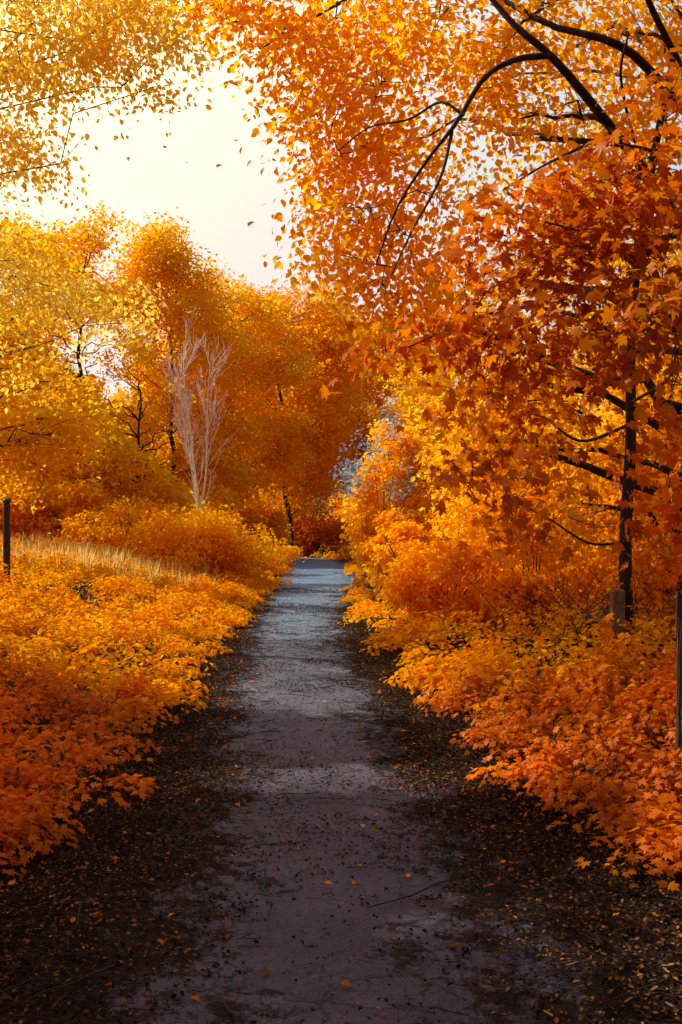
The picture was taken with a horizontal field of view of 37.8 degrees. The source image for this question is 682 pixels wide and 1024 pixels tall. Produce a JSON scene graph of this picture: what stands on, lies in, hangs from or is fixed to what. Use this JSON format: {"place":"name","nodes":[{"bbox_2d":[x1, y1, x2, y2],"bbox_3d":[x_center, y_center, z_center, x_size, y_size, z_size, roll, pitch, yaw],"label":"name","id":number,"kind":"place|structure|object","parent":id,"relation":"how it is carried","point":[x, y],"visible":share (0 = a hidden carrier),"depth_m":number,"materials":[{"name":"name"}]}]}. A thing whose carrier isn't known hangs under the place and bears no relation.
{"place":"outdoors","nodes":[
{"label":"outdoors","id":0,"kind":"place"},
{"bbox_2d":[0,556,681,1023],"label":"path","id":1,"kind":"structure","parent":0,"point":[278,990],"depth_m":3.92,"materials":[{"name":"grey asphalt"}]},
{"bbox_2d":[0,582,681,1023],"bbox_3d":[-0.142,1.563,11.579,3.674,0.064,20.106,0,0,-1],"label":"leaf litter","id":2,"kind":"object","parent":1,"relation":"on","point":[480,793],"visible":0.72,"depth_m":4.42,"materials":[{"name":"brown plant"}]},
{"bbox_2d":[542,962,681,1023],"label":"wood chips","id":3,"kind":"object","parent":1,"relation":"on","point":[630,998],"visible":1,"depth_m":3.09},
{"bbox_2d":[0,523,681,841],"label":"ground","id":4,"kind":"structure","parent":0,"point":[43,721],"depth_m":8.66,"materials":[{"name":"orange plant"}]},
{"bbox_2d":[2,497,10,594],"bbox_3d":[-4.700,0.628,13.995,0.132,1.666,0.126,0,0,0],"label":"fence post","id":5,"kind":"object","parent":4,"relation":"on","point":[6,501],"visible":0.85,"depth_m":13.96,"materials":[{"name":"brown wood"}]},
{"bbox_2d":[0,447,57,539],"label":"shrub","id":6,"kind":"object","parent":4,"relation":"on","point":[16,519],"visible":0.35,"depth_m":23.97,"materials":[{"name":"orange plant"}]},
{"bbox_2d":[0,204,106,503],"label":"broadleaf tree","id":7,"kind":"object","parent":4,"relation":"on","point":[20,355],"visible":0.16,"depth_m":26.61,"materials":[{"name":"yellow plant"}]},
{"bbox_2d":[0,221,109,489],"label":"broadleaf tree","id":8,"kind":"object","parent":4,"relation":"on","point":[47,338],"visible":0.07,"depth_m":34.38,"materials":[{"name":"yellow plant"}]},
{"bbox_2d":[0,199,135,518],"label":"broadleaf tree","id":9,"kind":"object","parent":4,"relation":"on","point":[59,450],"visible":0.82,"depth_m":21.17,"materials":[{"name":"yellow plant"}]},
{"bbox_2d":[10,476,126,541],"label":"shrub","id":10,"kind":"object","parent":4,"relation":"on","point":[88,503],"visible":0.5,"depth_m":23.93,"materials":[{"name":"orange plant"}]},
{"bbox_2d":[0,200,170,451],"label":"broadleaf tree","id":11,"kind":"object","parent":4,"relation":"on","point":[90,242],"visible":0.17,"depth_m":31.21,"materials":[{"name":"yellow plant"}]},
{"bbox_2d":[42,478,153,511],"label":"shrub","id":12,"kind":"object","parent":4,"relation":"on","point":[60,499],"visible":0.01,"depth_m":28.57,"materials":[{"name":"orange plant"}]},
{"bbox_2d":[0,649,201,881],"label":"ground plants","id":13,"kind":"object","parent":4,"relation":"on","point":[17,821],"visible":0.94,"depth_m":5.67,"materials":[{"name":"orange plant"}]},
{"bbox_2d":[0,529,221,595],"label":"dry grass","id":14,"kind":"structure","parent":4,"relation":"on","point":[89,549],"depth_m":18.81,"materials":[{"name":"beige plant"}]},
{"bbox_2d":[48,495,186,554],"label":"shrub","id":15,"kind":"object","parent":4,"relation":"on","point":[110,532],"visible":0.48,"depth_m":22.68,"materials":[{"name":"orange plant"}]},
{"bbox_2d":[31,336,209,526],"bbox_3d":[-5.932,-1.758,27.123,4.877,6.126,5.199,0,0,0],"label":"broadleaf tree","id":16,"kind":"object","parent":4,"relation":"on","point":[147,476],"visible":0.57,"depth_m":26.12,"materials":[{"name":"orange plant"}]},
{"bbox_2d":[0,0,246,413],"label":"broadleaf tree","id":17,"kind":"object","parent":4,"relation":"on","point":[103,45],"visible":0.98,"depth_m":11.89,"materials":[{"name":"yellow plant"}]},
{"bbox_2d":[0,538,274,726],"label":"ground plants","id":18,"kind":"object","parent":4,"relation":"on","point":[136,625],"visible":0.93,"depth_m":11.49,"materials":[{"name":"orange plant"}]},
{"bbox_2d":[0,524,296,590],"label":"ground plants","id":19,"kind":"object","parent":4,"relation":"on","point":[270,583],"visible":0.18,"depth_m":21.94,"materials":[{"name":"orange plant"}]},
{"bbox_2d":[87,204,275,510],"bbox_3d":[-5.579,-4.428,34.264,6.724,11.724,7.410,0,0,0],"label":"broadleaf tree","id":20,"kind":"object","parent":4,"relation":"on","point":[158,253],"visible":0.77,"depth_m":33.17,"materials":[{"name":"orange plant"}]},
{"bbox_2d":[158,305,237,510],"bbox_3d":[-3.441,-1.710,24.239,1.959,6.600,1.649,0,0,0],"label":"bare tree","id":21,"kind":"object","parent":4,"relation":"on","point":[185,434],"visible":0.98,"depth_m":24.17,"materials":[{"name":"grey plant"}]},
{"bbox_2d":[116,268,287,520],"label":"broadleaf tree","id":22,"kind":"object","parent":4,"relation":"on","point":[157,444],"visible":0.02,"depth_m":45.88,"materials":[{"name":"orange plant"}]},
{"bbox_2d":[120,500,291,583],"bbox_3d":[-3.016,0.965,21.927,4.026,2.463,4.292,0,-1,-39],"label":"shrub","id":23,"kind":"object","parent":4,"relation":"on","point":[201,538],"visible":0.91,"depth_m":21.02,"materials":[{"name":"orange plant"}]},
{"bbox_2d":[182,481,248,530],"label":"shrub","id":24,"kind":"object","parent":4,"relation":"on","point":[224,495],"visible":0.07,"depth_m":31.26,"materials":[{"name":"orange plant"}]},
{"bbox_2d":[163,275,324,517],"bbox_3d":[-3.792,-3.495,36.677,6.403,10.570,6.053,0,0,0],"label":"broadleaf tree","id":25,"kind":"object","parent":4,"relation":"on","point":[261,313],"visible":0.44,"depth_m":35.88,"materials":[{"name":"orange plant"}]},
{"bbox_2d":[233,504,295,545],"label":"shrub","id":26,"kind":"object","parent":4,"relation":"on","point":[279,527],"visible":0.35,"depth_m":36.94,"materials":[{"name":"orange plant"}]},
{"bbox_2d":[231,537,306,575],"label":"shrub","id":27,"kind":"object","parent":4,"relation":"on","point":[289,555],"visible":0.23,"depth_m":26.67,"materials":[{"name":"orange plant"}]},
{"bbox_2d":[237,484,318,536],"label":"shrub","id":28,"kind":"object","parent":4,"relation":"on","point":[276,499],"visible":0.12,"depth_m":49.69,"materials":[{"name":"orange plant"}]},
{"bbox_2d":[220,274,378,551],"bbox_3d":[-2.008,-3.757,40.136,7.493,11.485,6.799,0,-1,44],"label":"broadleaf tree","id":29,"kind":"object","parent":4,"relation":"on","point":[330,410],"visible":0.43,"depth_m":39.16,"materials":[{"name":"orange plant"}]},
{"bbox_2d":[274,510,353,555],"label":"shrub","id":30,"kind":"object","parent":4,"relation":"on","point":[319,532],"visible":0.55,"depth_m":40.49,"materials":[{"name":"orange plant"}]},
{"bbox_2d":[249,424,378,537],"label":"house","id":31,"kind":"structure","parent":4,"relation":"on","point":[313,500],"depth_m":60.00,"materials":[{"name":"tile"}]},
{"bbox_2d":[1,356,651,526],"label":"distant woods","id":32,"kind":"object","parent":4,"relation":"on","point":[114,398],"depth_m":77.86,"materials":[{"name":"orange plant"}]},
{"bbox_2d":[319,488,352,532],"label":"shrub","id":33,"kind":"object","parent":4,"relation":"on","point":[339,505],"visible":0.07,"depth_m":52.53,"materials":[{"name":"orange plant"}]},
{"bbox_2d":[265,278,433,513],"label":"broadleaf tree","id":34,"kind":"object","parent":4,"relation":"on","point":[368,380],"visible":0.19,"depth_m":46.17,"materials":[{"name":"orange plant"}]},
{"bbox_2d":[328,405,427,598],"bbox_3d":[0.757,-0.092,18.692,1.984,3.769,1.964,0,0,0],"label":"shrub","id":35,"kind":"object","parent":4,"relation":"on","point":[349,474],"visible":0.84,"depth_m":18.39,"materials":[{"name":"grey plant"}]},
{"bbox_2d":[349,505,420,587],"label":"shrub","id":36,"kind":"object","parent":4,"relation":"on","point":[387,517],"visible":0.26,"depth_m":17.58,"materials":[{"name":"orange plant"}]},
{"bbox_2d":[334,418,438,589],"bbox_3d":[0.982,-0.031,19.154,2.115,3.628,2.046,0,0,12],"label":"shrub","id":37,"kind":"object","parent":4,"relation":"on","point":[357,511],"visible":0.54,"depth_m":18.78,"materials":[{"name":"orange plant"}]},
{"bbox_2d":[355,421,439,530],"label":"shrub","id":38,"kind":"object","parent":4,"relation":"on","point":[393,487],"visible":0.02,"depth_m":26.78,"materials":[{"name":"orange plant"}]},
{"bbox_2d":[128,0,681,585],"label":"broadleaf tree","id":39,"kind":"object","parent":4,"relation":"on","point":[348,170],"visible":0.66,"depth_m":9.48,"materials":[{"name":"orange plant"}]},
{"bbox_2d":[365,516,448,598],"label":"shrub","id":40,"kind":"object","parent":4,"relation":"on","point":[406,535],"visible":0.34,"depth_m":16.37,"materials":[{"name":"orange plant"}]},
{"bbox_2d":[365,530,505,638],"bbox_3d":[1.258,0.962,12.317,1.712,1.502,1.695,0,0,21],"label":"shrub","id":41,"kind":"object","parent":4,"relation":"on","point":[430,576],"visible":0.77,"depth_m":11.97,"materials":[{"name":"orange plant"}]},
{"bbox_2d":[309,537,572,587],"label":"ground plants","id":42,"kind":"object","parent":4,"relation":"on","point":[347,556],"visible":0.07,"depth_m":35.88,"materials":[{"name":"orange plant"}]},
{"bbox_2d":[388,379,499,567],"bbox_3d":[2.322,-0.455,18.881,2.903,4.087,3.192,0,0,0],"label":"shrub","id":43,"kind":"object","parent":4,"relation":"on","point":[432,427],"visible":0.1,"depth_m":18.55,"materials":[{"name":"orange plant"}]},
{"bbox_2d":[365,285,560,490],"bbox_3d":[4.405,-3.145,35.267,7.219,9.657,6.739,0,0,0],"label":"broadleaf tree","id":44,"kind":"object","parent":4,"relation":"on","point":[416,378],"visible":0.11,"depth_m":34.60,"materials":[{"name":"orange plant"}]},
{"bbox_2d":[319,46,681,662],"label":"maple tree","id":45,"kind":"object","parent":4,"relation":"on","point":[648,195],"visible":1,"depth_m":6.31,"materials":[{"name":"orange plant"}]},
{"bbox_2d":[410,385,593,576],"bbox_3d":[2.508,-0.223,14.842,2.942,3.453,2.872,0,0,25],"label":"shrub","id":46,"kind":"object","parent":4,"relation":"on","point":[462,520],"visible":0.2,"depth_m":14.51,"materials":[{"name":"orange plant"}]},
{"bbox_2d":[337,547,675,724],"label":"ground plants","id":47,"kind":"object","parent":4,"relation":"on","point":[424,676],"visible":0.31,"depth_m":9.27,"materials":[{"name":"orange plant"}]},
{"bbox_2d":[448,481,611,634],"bbox_3d":[2.251,0.594,11.833,1.948,2.030,1.736,0,-1,38],"label":"shrub","id":48,"kind":"object","parent":4,"relation":"on","point":[514,575],"visible":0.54,"depth_m":11.53,"materials":[{"name":"orange plant"}]},
{"bbox_2d":[413,638,681,891],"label":"ground plants","id":49,"kind":"object","parent":4,"relation":"on","point":[559,753],"visible":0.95,"depth_m":5.71,"materials":[{"name":"orange plant"}]},
{"bbox_2d":[442,219,681,484],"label":"broadleaf tree","id":50,"kind":"object","parent":4,"relation":"on","point":[584,399],"visible":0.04,"depth_m":22.90,"materials":[{"name":"orange plant"}]},
{"bbox_2d":[452,529,681,667],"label":"dead brushwood","id":51,"kind":"object","parent":4,"relation":"on","point":[587,607],"visible":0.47,"depth_m":9.97,"materials":[{"name":"brown wood"}]},
{"bbox_2d":[511,397,665,563],"bbox_3d":[5.094,-0.364,18.228,3.940,3.694,3.984,0,0,0],"label":"shrub","id":52,"kind":"object","parent":4,"relation":"on","point":[594,537],"visible":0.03,"depth_m":17.92,"materials":[{"name":"orange plant"}]},
{"bbox_2d":[542,351,681,550],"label":"shrub","id":53,"kind":"object","parent":4,"relation":"on","point":[605,415],"visible":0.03,"depth_m":13.24,"materials":[{"name":"orange plant"}]},
{"bbox_2d":[609,589,624,667],"bbox_3d":[2.550,1.226,9.191,0.127,1.028,0.127,0,0,0],"label":"wooden post","id":54,"kind":"object","parent":4,"relation":"on","point":[616,596],"visible":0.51,"depth_m":9.14,"materials":[{"name":"brown wood"}]},
{"bbox_2d":[580,389,681,634],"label":"shrub","id":55,"kind":"object","parent":4,"relation":"on","point":[613,560],"visible":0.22,"depth_m":10.73,"materials":[{"name":"orange plant"}]},
{"bbox_2d":[675,591,681,800],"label":"wooden stake","id":56,"kind":"object","parent":4,"relation":"on","point":[678,738],"visible":0.72,"depth_m":5.28,"materials":[{"name":"brown wood"}]},
{"bbox_2d":[0,0,681,440],"label":"sky","id":57,"kind":"structure","parent":0,"point":[218,203],"materials":[{"name":"white"}]}
]}

